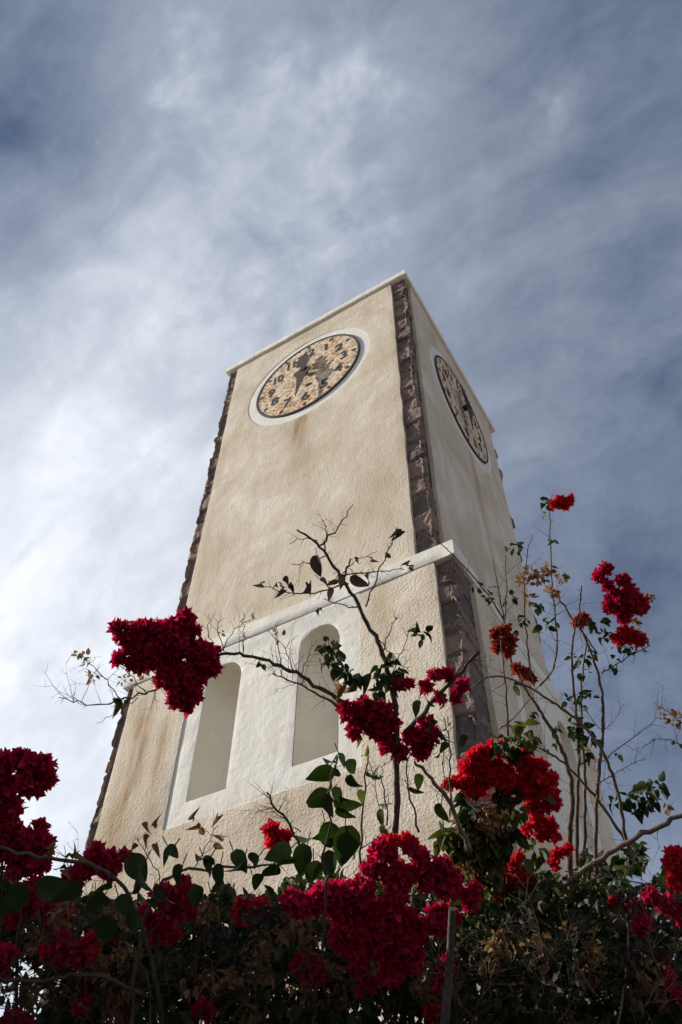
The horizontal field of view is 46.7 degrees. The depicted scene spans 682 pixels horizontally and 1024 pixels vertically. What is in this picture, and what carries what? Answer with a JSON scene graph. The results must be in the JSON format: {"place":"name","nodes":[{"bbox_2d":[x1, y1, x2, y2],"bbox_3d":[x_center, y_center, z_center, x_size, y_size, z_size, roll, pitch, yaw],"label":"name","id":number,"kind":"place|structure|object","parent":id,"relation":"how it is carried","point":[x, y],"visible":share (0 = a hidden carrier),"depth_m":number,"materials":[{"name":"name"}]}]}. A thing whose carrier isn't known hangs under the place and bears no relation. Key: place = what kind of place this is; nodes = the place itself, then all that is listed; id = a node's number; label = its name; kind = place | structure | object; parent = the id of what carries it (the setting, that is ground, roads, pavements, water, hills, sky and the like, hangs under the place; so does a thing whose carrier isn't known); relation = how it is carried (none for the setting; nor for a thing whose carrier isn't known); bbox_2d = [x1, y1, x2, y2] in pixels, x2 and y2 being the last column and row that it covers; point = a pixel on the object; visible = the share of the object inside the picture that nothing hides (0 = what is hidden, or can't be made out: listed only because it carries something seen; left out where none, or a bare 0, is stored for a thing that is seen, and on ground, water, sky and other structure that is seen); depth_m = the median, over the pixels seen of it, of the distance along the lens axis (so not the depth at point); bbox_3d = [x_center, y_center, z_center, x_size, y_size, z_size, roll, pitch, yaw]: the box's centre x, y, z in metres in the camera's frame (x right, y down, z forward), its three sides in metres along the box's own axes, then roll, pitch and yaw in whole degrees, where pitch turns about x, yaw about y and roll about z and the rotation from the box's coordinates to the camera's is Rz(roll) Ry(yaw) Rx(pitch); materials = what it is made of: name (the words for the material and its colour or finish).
{"place":"outdoors","nodes":[
{"label":"outdoors","id":0,"kind":"place"},
{"bbox_2d":[0,0,681,1019],"label":"sky","id":1,"kind":"structure","parent":0,"point":[187,187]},
{"bbox_3d":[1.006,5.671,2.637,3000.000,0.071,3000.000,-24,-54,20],"label":"ground","id":2,"kind":"structure","parent":0,"visible":0},
{"bbox_2d":[0,746,298,1023],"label":"bougainvillea shrub","id":3,"kind":"object","parent":2,"relation":"on","point":[88,968],"visible":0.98,"depth_m":2.73,"materials":[{"name":"red plant"}]},
{"bbox_2d":[35,505,572,1023],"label":"bougainvillea shrub","id":4,"kind":"object","parent":2,"relation":"on","point":[371,933],"visible":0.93,"depth_m":2.84,"materials":[{"name":"red plant"}]},
{"bbox_2d":[39,270,645,1023],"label":"clock tower","id":5,"kind":"structure","parent":2,"relation":"on","point":[367,406],"depth_m":9.39,"materials":[{"name":"paint"}]},
{"bbox_2d":[440,907,455,1023],"bbox_3d":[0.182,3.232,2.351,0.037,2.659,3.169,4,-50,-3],"label":"wooden stake","id":6,"kind":"object","parent":2,"relation":"on","point":[447,993],"visible":1,"depth_m":2.34,"materials":[{"name":"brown wood"}]},
{"bbox_2d":[383,493,681,1023],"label":"bougainvillea shrub","id":7,"kind":"object","parent":2,"relation":"on","point":[608,967],"visible":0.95,"depth_m":3.08,"materials":[{"name":"red plant"}]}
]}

